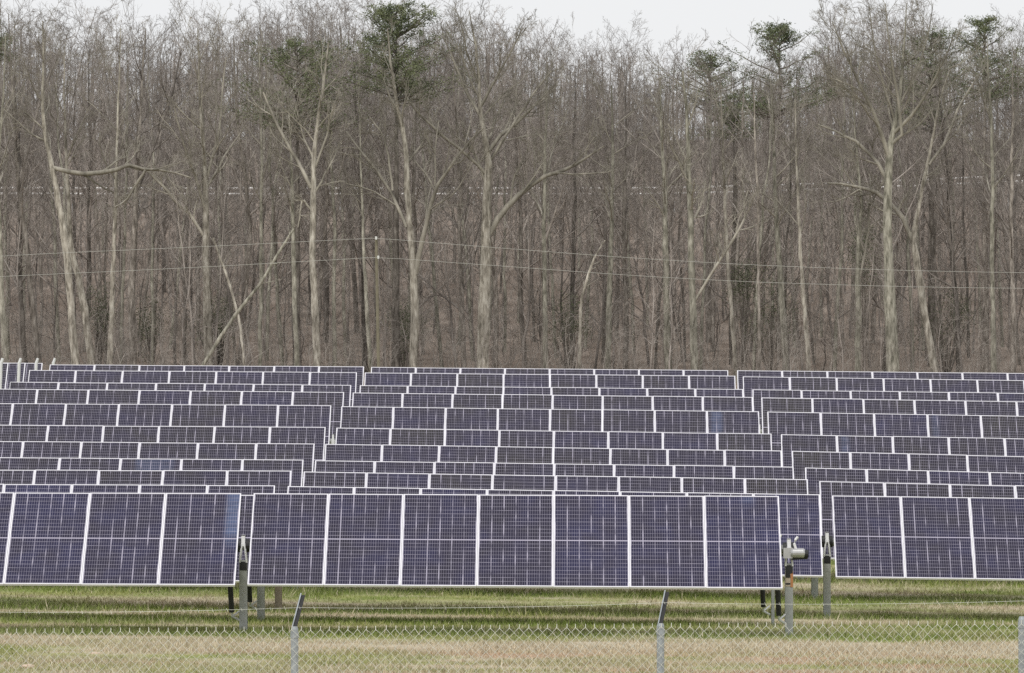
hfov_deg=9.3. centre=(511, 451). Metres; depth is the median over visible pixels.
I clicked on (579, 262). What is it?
woodland tree
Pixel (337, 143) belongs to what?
woodland tree
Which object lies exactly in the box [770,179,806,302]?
sapling
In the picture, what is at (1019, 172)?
woodland tree
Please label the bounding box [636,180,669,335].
sapling
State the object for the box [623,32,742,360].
woodland tree
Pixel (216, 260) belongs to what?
sapling
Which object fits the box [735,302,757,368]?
sapling
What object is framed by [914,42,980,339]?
woodland tree
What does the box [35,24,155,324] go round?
woodland tree
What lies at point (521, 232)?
woodland tree
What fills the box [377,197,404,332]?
sapling
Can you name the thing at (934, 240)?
woodland tree
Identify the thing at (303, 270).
sapling
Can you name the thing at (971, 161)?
woodland tree
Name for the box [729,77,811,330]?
woodland tree
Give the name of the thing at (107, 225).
woodland tree
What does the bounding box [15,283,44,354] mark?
sapling
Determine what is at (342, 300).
sapling
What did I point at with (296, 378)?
solar table
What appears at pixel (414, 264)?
bare tree
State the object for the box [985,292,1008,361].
sapling
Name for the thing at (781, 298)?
bare tree
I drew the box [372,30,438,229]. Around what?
woodland tree
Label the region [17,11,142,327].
woodland tree
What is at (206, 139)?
woodland tree
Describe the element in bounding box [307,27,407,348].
woodland tree
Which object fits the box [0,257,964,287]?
overhead wire
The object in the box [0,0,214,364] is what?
bare tree
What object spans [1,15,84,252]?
woodland tree
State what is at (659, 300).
woodland tree
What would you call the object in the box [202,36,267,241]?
woodland tree
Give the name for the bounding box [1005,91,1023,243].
woodland tree
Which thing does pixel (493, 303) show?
sapling
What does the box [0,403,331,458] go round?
solar table
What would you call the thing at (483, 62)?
wood
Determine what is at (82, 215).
sapling
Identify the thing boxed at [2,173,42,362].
sapling
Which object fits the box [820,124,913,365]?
sapling
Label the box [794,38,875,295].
woodland tree
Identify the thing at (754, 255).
sapling
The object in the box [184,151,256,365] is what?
sapling
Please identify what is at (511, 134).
woodland tree
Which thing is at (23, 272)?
woodland tree
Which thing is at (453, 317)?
sapling
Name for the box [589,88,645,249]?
woodland tree
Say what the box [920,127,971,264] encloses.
sapling
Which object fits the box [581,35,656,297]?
woodland tree
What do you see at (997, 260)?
sapling
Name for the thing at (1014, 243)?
sapling
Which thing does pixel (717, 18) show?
sky
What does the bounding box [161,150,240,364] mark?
sapling
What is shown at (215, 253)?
sapling
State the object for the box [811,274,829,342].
sapling
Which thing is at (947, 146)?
woodland tree
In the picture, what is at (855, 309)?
sapling
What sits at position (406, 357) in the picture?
sapling
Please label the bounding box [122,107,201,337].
sapling
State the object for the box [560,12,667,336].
woodland tree
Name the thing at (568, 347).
bare shrub
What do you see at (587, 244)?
sapling
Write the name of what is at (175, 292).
sapling
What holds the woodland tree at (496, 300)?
on the ground at (586, 600)
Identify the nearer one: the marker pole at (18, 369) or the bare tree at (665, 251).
the marker pole at (18, 369)
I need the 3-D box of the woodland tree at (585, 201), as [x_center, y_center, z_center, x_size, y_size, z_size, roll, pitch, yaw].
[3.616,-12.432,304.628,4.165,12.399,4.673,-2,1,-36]
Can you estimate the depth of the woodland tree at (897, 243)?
297.75 m
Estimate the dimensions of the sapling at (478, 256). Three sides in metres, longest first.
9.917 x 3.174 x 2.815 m
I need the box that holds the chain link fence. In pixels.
[0,590,1023,672]
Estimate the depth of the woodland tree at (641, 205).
269.00 m
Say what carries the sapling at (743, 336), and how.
on the ground at (586, 600)
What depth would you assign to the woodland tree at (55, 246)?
278.70 m
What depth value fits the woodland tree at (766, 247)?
283.86 m
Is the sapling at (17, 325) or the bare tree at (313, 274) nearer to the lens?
the bare tree at (313, 274)
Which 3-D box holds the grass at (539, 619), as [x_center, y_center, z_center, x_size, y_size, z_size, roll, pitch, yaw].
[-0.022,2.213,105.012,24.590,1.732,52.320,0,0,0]
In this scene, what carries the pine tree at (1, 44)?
on the ground at (586, 600)
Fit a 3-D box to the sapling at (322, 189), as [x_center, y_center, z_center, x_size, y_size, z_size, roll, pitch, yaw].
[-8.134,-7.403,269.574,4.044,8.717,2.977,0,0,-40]
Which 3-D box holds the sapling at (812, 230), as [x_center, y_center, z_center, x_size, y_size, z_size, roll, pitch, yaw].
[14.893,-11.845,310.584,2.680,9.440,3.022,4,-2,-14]
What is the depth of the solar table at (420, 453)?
126.48 m
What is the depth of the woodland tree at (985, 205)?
275.42 m
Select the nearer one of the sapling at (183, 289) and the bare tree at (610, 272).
the bare tree at (610, 272)
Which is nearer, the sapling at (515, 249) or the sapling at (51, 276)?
the sapling at (51, 276)
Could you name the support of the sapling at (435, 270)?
on the ground at (586, 600)
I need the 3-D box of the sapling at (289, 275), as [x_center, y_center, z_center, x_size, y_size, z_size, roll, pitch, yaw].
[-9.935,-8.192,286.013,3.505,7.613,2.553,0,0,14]
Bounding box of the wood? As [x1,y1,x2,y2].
[0,0,1023,211]
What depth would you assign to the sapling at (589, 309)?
291.95 m
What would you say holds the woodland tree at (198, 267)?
on the ground at (586, 600)
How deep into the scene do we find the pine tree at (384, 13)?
263.74 m
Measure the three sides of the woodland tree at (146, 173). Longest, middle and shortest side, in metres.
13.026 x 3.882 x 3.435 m
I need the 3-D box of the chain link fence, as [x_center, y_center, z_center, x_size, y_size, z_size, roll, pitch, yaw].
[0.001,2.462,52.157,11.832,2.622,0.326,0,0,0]
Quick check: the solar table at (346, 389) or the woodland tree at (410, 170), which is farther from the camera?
the woodland tree at (410, 170)
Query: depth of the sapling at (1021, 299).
274.01 m
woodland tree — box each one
[0,0,96,362]
[0,0,123,359]
[0,1,36,321]
[0,11,110,313]
[0,13,61,354]
[0,22,41,215]
[0,36,67,281]
[0,44,33,216]
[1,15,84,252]
[1,35,48,193]
[1,66,36,305]
[2,8,104,364]
[2,30,103,264]
[3,18,105,342]
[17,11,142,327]
[19,39,68,243]
[28,21,115,222]
[29,6,128,351]
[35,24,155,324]
[54,45,176,364]
[65,10,143,284]
[70,5,132,253]
[76,7,183,311]
[77,20,179,364]
[87,32,151,260]
[93,42,191,317]
[95,14,195,364]
[121,30,230,356]
[124,54,181,254]
[125,53,207,264]
[128,28,234,307]
[141,8,218,292]
[142,17,238,348]
[147,51,256,362]
[148,0,271,339]
[152,5,272,320]
[159,41,243,301]
[161,38,268,338]
[162,26,231,229]
[163,9,290,365]
[183,56,251,274]
[185,24,257,344]
[200,52,247,256]
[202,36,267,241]
[207,27,282,262]
[211,0,352,365]
[211,13,319,343]
[225,13,299,313]
[237,0,366,336]
[240,33,357,334]
[242,11,348,291]
[249,2,324,243]
[251,13,351,360]
[253,0,357,342]
[264,0,340,273]
[268,0,413,365]
[270,10,398,321]
[277,2,377,325]
[284,5,334,248]
[288,0,388,332]
[292,1,409,357]
[295,0,421,372]
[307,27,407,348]
[313,2,412,266]
[320,4,414,287]
[328,0,439,316]
[333,50,378,287]
[334,46,373,261]
[342,0,481,307]
[356,17,464,354]
[359,0,526,360]
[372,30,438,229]
[373,22,460,339]
[375,46,441,271]
[381,36,436,255]
[382,24,462,367]
[384,0,534,367]
[385,7,473,300]
[385,39,466,325]
[402,1,484,306]
[408,40,465,282]
[414,1,533,367]
[428,13,511,344]
[441,24,540,335]
[452,57,501,262]
[456,27,550,293]
[457,36,555,351]
[474,7,580,341]
[484,13,602,368]
[486,45,555,248]
[486,47,555,322]
[488,7,598,367]
[499,12,564,258]
[503,34,588,357]
[509,26,617,286]
[511,12,657,368]
[521,34,629,325]
[528,25,600,304]
[546,37,660,364]
[547,65,591,257]
[553,68,629,315]
[554,21,666,368]
[554,57,644,353]
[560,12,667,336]
[564,42,639,347]
[577,51,624,242]
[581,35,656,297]
[589,36,728,326]
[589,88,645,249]
[599,39,720,369]
[610,57,678,241]
[613,48,677,325]
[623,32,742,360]
[627,69,693,309]
[628,72,678,279]
[635,77,717,291]
[639,31,723,336]
[639,43,732,351]
[648,71,702,263]
[670,61,752,369]
[672,16,807,366]
[679,76,761,319]
[691,86,731,233]
[694,74,732,244]
[710,65,850,338]
[712,63,820,311]
[715,57,833,301]
[721,77,766,221]
[723,93,787,253]
[724,35,838,370]
[728,39,832,357]
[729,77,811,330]
[747,40,846,347]
[748,58,849,364]
[768,66,824,237]
[770,79,811,278]
[772,48,881,353]
[782,11,940,370]
[782,49,858,336]
[789,0,971,371]
[793,55,837,266]
[793,72,864,311]
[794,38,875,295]
[802,1,898,371]
[823,54,859,224]
[829,2,918,324]
[831,0,960,342]
[831,15,931,371]
[833,1,944,333]
[833,54,882,276]
[836,3,962,350]
[836,54,917,305]
[853,4,965,327]
[863,19,963,288]
[873,23,914,260]
[874,18,938,244]
[886,24,989,372]
[889,32,982,275]
[893,21,982,271]
[894,37,989,362]
[911,25,1015,357]
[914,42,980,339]
[917,46,987,328]
[920,32,1023,357]
[922,58,1007,299]
[928,63,1001,254]
[938,3,1023,372]
[942,34,1023,364]
[955,46,1023,346]
[958,33,1023,277]
[960,10,1023,294]
[967,28,1023,263]
[976,54,1023,251]
[1000,56,1023,258]
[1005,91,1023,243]
[1007,125,1023,209]
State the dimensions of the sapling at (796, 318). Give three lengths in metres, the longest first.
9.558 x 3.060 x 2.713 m
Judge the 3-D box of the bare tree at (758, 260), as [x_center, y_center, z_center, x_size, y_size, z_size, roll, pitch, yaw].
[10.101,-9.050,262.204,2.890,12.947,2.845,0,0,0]
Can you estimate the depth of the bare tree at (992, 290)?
257.94 m
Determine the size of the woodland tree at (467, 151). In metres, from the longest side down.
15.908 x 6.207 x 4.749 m
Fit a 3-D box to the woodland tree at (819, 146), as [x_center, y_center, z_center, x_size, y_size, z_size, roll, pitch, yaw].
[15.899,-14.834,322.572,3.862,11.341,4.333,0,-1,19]
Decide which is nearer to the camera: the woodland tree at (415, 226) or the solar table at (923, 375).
the solar table at (923, 375)
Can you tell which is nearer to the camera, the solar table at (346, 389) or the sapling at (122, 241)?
the solar table at (346, 389)
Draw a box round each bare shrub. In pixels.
[533,285,598,368]
[721,233,767,370]
[735,256,807,370]
[907,273,984,372]
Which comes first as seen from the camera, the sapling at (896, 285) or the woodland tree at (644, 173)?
the sapling at (896, 285)
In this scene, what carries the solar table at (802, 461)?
on the ground at (586, 600)
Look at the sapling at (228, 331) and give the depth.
263.65 m
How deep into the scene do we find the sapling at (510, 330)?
267.15 m
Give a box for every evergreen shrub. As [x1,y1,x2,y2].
[76,274,120,364]
[127,296,170,364]
[186,282,238,365]
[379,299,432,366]
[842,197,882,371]
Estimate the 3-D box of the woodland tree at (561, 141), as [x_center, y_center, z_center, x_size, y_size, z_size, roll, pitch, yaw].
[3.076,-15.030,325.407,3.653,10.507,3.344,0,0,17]
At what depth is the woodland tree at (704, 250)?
273.35 m
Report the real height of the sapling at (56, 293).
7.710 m
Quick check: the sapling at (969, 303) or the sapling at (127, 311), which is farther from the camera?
the sapling at (969, 303)
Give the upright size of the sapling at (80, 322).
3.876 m
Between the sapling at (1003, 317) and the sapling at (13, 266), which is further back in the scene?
the sapling at (1003, 317)
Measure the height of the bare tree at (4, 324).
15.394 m
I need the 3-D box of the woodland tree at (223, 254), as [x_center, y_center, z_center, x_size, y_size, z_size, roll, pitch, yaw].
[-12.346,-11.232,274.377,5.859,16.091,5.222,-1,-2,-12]
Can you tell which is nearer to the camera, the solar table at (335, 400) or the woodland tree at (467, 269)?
the solar table at (335, 400)
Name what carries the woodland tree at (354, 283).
on the ground at (586, 600)
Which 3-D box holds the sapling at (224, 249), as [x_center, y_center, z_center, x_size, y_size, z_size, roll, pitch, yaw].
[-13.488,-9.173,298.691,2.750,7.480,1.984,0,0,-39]
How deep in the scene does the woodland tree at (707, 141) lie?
287.66 m
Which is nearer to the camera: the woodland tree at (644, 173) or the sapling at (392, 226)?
the woodland tree at (644, 173)
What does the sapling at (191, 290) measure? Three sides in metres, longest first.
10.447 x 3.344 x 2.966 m
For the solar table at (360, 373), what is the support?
on the ground at (586, 600)
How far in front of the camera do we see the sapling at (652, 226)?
315.14 m
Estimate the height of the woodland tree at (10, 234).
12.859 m
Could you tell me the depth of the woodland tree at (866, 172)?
276.80 m
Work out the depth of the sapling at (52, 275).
284.73 m
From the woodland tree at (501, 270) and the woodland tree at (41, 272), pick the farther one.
the woodland tree at (501, 270)
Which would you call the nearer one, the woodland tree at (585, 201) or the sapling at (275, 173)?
the woodland tree at (585, 201)
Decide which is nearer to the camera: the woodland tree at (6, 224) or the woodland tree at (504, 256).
the woodland tree at (6, 224)
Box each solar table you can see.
[0,389,343,439]
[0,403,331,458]
[0,425,325,471]
[0,441,314,485]
[0,457,303,485]
[0,470,290,492]
[0,484,274,494]
[0,492,243,586]
[2,363,7,388]
[6,363,25,388]
[9,382,350,405]
[24,363,42,381]
[28,370,356,405]
[49,365,363,392]
[82,495,253,582]
[228,493,808,634]
[248,495,782,626]
[275,486,832,617]
[291,472,817,598]
[314,460,803,579]
[324,444,781,469]
[331,406,759,449]
[336,428,771,464]
[352,393,760,433]
[360,385,742,408]
[364,373,735,392]
[371,367,727,388]
[737,370,1023,388]
[743,376,1023,396]
[752,389,1023,428]
[761,398,1023,435]
[767,412,1023,450]
[781,434,1023,466]
[792,451,1023,481]
[805,468,1023,582]
[819,481,1023,559]
[832,496,1023,580]
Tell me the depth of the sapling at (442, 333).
279.51 m
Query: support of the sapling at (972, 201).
on the ground at (586, 600)
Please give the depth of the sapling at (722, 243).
302.65 m
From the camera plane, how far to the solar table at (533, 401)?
144.48 m
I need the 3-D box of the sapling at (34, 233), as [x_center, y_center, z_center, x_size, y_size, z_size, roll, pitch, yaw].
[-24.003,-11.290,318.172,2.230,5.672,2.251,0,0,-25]
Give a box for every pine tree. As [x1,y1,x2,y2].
[0,22,21,64]
[217,33,384,365]
[314,0,484,366]
[655,46,758,342]
[696,18,860,357]
[698,91,767,364]
[857,25,1004,366]
[913,15,1023,372]
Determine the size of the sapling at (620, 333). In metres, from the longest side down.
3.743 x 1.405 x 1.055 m
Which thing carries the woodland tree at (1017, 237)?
on the ground at (586, 600)
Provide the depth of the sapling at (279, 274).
284.99 m
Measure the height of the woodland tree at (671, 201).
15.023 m
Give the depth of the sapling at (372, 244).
310.28 m
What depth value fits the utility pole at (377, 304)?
239.95 m
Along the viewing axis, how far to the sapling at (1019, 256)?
292.31 m
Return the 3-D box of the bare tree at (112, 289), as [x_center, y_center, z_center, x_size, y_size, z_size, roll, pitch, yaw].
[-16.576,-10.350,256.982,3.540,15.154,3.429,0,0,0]
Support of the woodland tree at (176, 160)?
on the ground at (586, 600)
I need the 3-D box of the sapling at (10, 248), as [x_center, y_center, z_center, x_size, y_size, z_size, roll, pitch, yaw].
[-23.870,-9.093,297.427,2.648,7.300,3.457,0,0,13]
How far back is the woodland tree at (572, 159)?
298.56 m
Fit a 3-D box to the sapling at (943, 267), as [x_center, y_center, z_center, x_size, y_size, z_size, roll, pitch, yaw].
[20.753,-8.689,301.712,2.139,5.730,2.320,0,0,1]
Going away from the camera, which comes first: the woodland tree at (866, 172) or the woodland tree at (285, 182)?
the woodland tree at (866, 172)
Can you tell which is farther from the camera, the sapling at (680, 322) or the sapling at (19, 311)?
the sapling at (680, 322)
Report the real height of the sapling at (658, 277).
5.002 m
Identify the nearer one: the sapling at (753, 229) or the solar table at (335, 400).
the solar table at (335, 400)
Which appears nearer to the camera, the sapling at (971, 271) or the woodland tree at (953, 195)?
the woodland tree at (953, 195)
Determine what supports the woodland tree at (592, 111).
on the ground at (586, 600)
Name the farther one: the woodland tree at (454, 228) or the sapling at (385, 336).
the woodland tree at (454, 228)
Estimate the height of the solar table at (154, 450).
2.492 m
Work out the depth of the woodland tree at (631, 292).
285.36 m
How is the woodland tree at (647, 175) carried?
on the ground at (586, 600)
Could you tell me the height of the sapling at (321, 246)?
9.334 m
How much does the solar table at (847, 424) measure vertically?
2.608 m
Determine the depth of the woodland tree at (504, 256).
286.44 m
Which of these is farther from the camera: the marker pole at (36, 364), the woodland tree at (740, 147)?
the woodland tree at (740, 147)
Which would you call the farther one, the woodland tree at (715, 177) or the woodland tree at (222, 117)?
the woodland tree at (715, 177)
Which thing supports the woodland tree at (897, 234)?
on the ground at (586, 600)
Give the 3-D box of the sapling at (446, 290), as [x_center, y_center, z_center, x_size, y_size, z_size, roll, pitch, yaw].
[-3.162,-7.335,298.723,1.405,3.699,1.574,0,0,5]
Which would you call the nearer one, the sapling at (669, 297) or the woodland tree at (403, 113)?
the sapling at (669, 297)
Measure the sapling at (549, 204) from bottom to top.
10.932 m
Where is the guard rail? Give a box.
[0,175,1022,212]
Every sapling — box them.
[0,135,47,324]
[0,238,15,341]
[0,272,30,358]
[1,187,26,302]
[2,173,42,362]
[6,177,50,278]
[9,201,77,364]
[9,265,17,329]
[9,295,27,352]
[12,156,60,316]
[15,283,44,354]
[23,180,85,349]
[24,272,49,332]
[31,158,58,274]
[31,179,51,274]
[34,206,81,349]
[43,221,60,323]
[54,177,109,336]
[58,144,116,297]
[65,174,145,364]
[71,143,101,263]
[75,161,126,304]
[75,289,103,350]
[79,258,91,291]
[80,128,117,263]
[92,116,161,342]
[99,282,128,359]
[103,225,143,364]
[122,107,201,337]
[125,117,217,364]
[127,213,157,338]
[140,207,178,364]
[148,175,182,340]
[148,294,172,364]
[157,221,192,332]
[158,137,225,363]
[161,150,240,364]
[166,174,193,296]
[167,114,232,292]
[167,201,212,364]
[184,83,236,239]
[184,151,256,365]
[187,150,271,365]
[188,163,230,321]
[196,144,267,341]
[196,144,267,365]
[196,208,239,352]
[210,191,248,309]
[213,132,257,281]
[225,107,285,313]
[233,251,265,330]
[234,144,305,352]
[239,186,277,276]
[241,171,269,325]
[241,282,281,365]
[249,207,302,341]
[250,62,304,272]
[264,195,327,328]
[265,225,307,365]
[272,271,322,360]
[277,176,336,276]
[282,186,364,335]
[284,151,339,348]
[285,236,316,297]
[295,124,357,249]
[300,106,383,344]
[300,172,351,342]
[302,149,359,308]
[321,199,365,365]
[329,122,399,303]
[338,304,361,364]
[353,267,373,320]
[355,202,389,299]
[357,257,389,354]
[358,183,410,366]
[359,209,409,366]
[370,143,408,263]
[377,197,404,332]
[381,276,423,366]
[383,281,409,350]
[386,259,406,318]
[399,185,455,333]
[401,199,438,296]
[406,293,430,367]
[407,279,432,362]
[415,161,472,367]
[416,184,446,288]
[424,179,481,367]
[425,292,447,362]
[427,152,482,358]
[430,221,449,279]
[435,262,458,323]
[435,319,454,365]
[438,133,480,280]
[446,285,467,360]
[450,250,471,303]
[451,135,503,290]
[489,222,521,367]
[493,81,546,270]
[493,160,522,319]
[495,127,577,367]
[495,165,517,268]
[497,187,553,346]
[498,295,525,367]
[499,247,533,325]
[499,290,515,348]
[506,183,537,289]
[512,95,576,310]
[523,224,553,288]
[525,265,550,348]
[530,93,563,259]
[531,139,597,367]
[547,161,645,368]
[549,185,600,310]
[562,218,586,279]
[565,124,609,291]
[566,133,651,327]
[567,291,592,364]
[576,127,682,366]
[580,172,620,297]
[583,284,598,338]
[585,201,638,368]
[598,160,661,335]
[602,141,643,262]
[610,298,633,368]
[618,211,682,369]
[629,140,661,290]
[630,198,683,357]
[632,168,697,371]
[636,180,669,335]
[638,212,705,369]
[641,165,661,286]
[645,234,678,333]
[652,200,687,324]
[662,215,698,361]
[679,154,755,315]
[679,287,720,368]
[686,141,717,238]
[688,238,728,355]
[694,61,739,269]
[694,130,753,319]
[697,300,709,349]
[700,275,729,369]
[710,117,775,349]
[723,63,764,264]
[723,149,772,348]
[729,115,782,298]
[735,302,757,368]
[735,313,749,369]
[740,195,761,295]
[741,199,814,370]
[751,169,819,370]
[752,142,817,298]
[761,227,808,351]
[763,115,812,270]
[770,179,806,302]
[786,232,820,336]
[787,121,840,301]
[792,106,882,370]
[796,263,849,370]
[811,119,851,297]
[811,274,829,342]
[818,129,852,293]
[818,225,869,370]
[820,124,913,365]
[825,212,883,370]
[829,217,862,316]
[834,132,899,338]
[842,302,855,346]
[854,253,900,371]
[855,118,914,291]
[866,225,922,349]
[867,199,892,333]
[875,247,925,371]
[879,179,920,363]
[892,136,944,297]
[897,196,945,360]
[900,141,949,327]
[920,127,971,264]
[920,167,1001,375]
[922,330,940,371]
[924,216,963,302]
[928,274,964,371]
[940,231,963,318]
[945,180,1001,352]
[950,258,980,339]
[955,98,1004,264]
[957,212,989,315]
[965,285,990,372]
[968,183,1001,288]
[969,191,1008,318]
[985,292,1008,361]
[986,123,1023,304]
[990,156,1023,348]
[995,164,1023,307]
[995,165,1023,292]
[996,232,1023,351]
[998,210,1023,345]
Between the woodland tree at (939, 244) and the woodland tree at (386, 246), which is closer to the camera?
the woodland tree at (386, 246)
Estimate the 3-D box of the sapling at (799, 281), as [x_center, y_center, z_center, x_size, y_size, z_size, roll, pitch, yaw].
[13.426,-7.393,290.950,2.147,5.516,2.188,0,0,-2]
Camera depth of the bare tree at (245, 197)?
267.91 m
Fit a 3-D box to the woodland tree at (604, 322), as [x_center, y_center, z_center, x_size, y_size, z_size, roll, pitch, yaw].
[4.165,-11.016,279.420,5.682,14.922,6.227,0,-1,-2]
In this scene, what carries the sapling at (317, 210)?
on the ground at (586, 600)
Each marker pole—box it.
[0,358,3,388]
[17,358,21,381]
[34,358,38,369]
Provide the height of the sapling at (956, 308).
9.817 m
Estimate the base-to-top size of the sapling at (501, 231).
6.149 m
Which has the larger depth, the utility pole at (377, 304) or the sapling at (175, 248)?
the sapling at (175, 248)
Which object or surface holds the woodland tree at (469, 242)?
on the ground at (586, 600)
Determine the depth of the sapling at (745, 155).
322.93 m
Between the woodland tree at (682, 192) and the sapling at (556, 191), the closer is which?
the woodland tree at (682, 192)
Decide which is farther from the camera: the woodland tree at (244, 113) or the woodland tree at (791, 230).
the woodland tree at (244, 113)
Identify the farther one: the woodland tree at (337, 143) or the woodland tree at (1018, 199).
the woodland tree at (337, 143)
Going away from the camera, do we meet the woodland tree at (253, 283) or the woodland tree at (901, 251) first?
the woodland tree at (901, 251)
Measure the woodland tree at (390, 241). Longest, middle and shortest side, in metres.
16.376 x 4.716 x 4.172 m
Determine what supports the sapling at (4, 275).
on the ground at (586, 600)
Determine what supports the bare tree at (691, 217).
on the ground at (586, 600)
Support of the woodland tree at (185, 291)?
on the ground at (586, 600)
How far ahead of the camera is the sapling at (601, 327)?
273.97 m
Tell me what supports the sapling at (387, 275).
on the ground at (586, 600)
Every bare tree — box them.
[0,0,80,369]
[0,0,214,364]
[0,7,36,362]
[28,24,121,364]
[66,13,149,364]
[85,0,232,364]
[138,0,261,365]
[181,2,304,365]
[219,10,286,365]
[243,20,362,365]
[266,57,318,365]
[323,11,524,366]
[327,49,391,372]
[375,0,622,367]
[497,38,590,368]
[553,65,675,368]
[634,50,723,369]
[644,52,770,369]
[691,59,770,381]
[722,80,784,370]
[735,67,823,370]
[767,73,823,370]
[798,14,923,371]
[808,0,985,371]
[809,51,988,371]
[941,23,1023,372]
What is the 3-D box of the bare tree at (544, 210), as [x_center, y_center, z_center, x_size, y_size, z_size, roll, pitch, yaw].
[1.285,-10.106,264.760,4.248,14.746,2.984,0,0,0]
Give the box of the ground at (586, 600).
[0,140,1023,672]
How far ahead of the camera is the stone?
83.77 m
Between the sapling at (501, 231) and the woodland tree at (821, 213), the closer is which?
the woodland tree at (821, 213)
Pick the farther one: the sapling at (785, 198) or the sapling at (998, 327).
the sapling at (785, 198)
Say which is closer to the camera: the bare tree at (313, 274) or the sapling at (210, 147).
the bare tree at (313, 274)
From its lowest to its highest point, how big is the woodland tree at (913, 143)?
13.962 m
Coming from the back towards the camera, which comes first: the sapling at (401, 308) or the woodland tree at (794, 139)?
the woodland tree at (794, 139)
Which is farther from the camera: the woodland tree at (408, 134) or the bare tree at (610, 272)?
the woodland tree at (408, 134)
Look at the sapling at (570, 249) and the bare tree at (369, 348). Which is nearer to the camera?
the bare tree at (369, 348)
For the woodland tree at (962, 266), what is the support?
on the ground at (586, 600)
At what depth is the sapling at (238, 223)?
317.20 m
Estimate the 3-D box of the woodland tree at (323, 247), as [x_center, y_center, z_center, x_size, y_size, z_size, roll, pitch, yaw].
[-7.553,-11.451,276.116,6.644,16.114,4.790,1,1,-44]
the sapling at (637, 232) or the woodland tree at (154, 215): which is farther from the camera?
the sapling at (637, 232)
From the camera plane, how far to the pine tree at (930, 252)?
279.74 m
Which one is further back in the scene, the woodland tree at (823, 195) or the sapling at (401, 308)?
the woodland tree at (823, 195)
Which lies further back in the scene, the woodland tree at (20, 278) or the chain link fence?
the woodland tree at (20, 278)
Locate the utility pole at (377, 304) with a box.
[375,236,379,366]
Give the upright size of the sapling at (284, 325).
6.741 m
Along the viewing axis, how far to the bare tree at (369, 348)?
263.95 m
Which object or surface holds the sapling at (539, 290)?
on the ground at (586, 600)
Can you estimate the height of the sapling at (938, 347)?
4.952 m
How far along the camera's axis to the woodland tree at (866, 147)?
319.23 m
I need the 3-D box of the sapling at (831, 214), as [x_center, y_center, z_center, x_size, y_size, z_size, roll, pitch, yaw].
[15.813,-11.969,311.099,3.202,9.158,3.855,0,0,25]
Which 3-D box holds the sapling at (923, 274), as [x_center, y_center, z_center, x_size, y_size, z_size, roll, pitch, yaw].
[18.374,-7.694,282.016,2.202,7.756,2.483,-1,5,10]
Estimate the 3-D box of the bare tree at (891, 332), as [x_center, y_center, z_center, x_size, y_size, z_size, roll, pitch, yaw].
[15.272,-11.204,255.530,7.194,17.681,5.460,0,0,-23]
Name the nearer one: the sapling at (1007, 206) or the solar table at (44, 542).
the solar table at (44, 542)
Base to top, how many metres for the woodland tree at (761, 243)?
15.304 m
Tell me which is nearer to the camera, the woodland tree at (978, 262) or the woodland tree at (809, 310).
the woodland tree at (809, 310)
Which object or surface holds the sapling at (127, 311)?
on the ground at (586, 600)
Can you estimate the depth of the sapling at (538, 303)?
287.79 m
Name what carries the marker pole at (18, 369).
on the ground at (586, 600)
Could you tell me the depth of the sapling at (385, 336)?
257.40 m
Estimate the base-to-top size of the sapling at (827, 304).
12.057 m
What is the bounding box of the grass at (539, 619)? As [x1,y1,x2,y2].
[0,560,1023,672]
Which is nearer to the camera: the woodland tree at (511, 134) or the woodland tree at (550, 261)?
the woodland tree at (550, 261)
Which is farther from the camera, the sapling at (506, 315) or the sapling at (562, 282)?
the sapling at (506, 315)
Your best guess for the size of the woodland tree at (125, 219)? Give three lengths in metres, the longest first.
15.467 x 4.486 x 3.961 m
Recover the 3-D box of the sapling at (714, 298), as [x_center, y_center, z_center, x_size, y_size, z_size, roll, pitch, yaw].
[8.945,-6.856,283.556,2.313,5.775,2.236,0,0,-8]
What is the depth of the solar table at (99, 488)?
108.66 m
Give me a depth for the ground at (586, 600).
291.07 m
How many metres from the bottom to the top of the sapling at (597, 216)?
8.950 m
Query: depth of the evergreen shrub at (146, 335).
274.91 m
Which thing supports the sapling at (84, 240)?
on the ground at (586, 600)
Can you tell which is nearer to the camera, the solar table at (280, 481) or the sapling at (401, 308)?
the solar table at (280, 481)
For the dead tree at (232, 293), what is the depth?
257.96 m
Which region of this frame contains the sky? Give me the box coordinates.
[0,0,1023,139]
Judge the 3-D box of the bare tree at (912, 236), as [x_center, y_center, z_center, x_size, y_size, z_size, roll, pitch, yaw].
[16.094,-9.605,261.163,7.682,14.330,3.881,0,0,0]
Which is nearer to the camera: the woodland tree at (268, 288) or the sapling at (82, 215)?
the woodland tree at (268, 288)
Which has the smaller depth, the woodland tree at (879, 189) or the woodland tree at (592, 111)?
the woodland tree at (879, 189)
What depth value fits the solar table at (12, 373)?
156.34 m
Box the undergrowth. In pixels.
[0,150,1023,379]
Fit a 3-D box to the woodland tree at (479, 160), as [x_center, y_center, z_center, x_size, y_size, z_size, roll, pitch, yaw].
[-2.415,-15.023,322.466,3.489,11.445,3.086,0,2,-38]
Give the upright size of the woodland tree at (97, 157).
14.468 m
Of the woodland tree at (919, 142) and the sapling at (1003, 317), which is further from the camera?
the woodland tree at (919, 142)
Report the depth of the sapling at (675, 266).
298.70 m
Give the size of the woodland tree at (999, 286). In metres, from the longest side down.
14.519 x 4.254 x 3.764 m
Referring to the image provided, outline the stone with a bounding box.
[20,664,33,668]
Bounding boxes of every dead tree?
[201,224,294,365]
[210,237,245,365]
[578,235,605,368]
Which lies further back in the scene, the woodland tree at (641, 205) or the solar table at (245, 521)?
the woodland tree at (641, 205)
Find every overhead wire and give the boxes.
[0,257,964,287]
[9,238,1023,272]
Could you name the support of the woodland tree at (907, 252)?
on the ground at (586, 600)

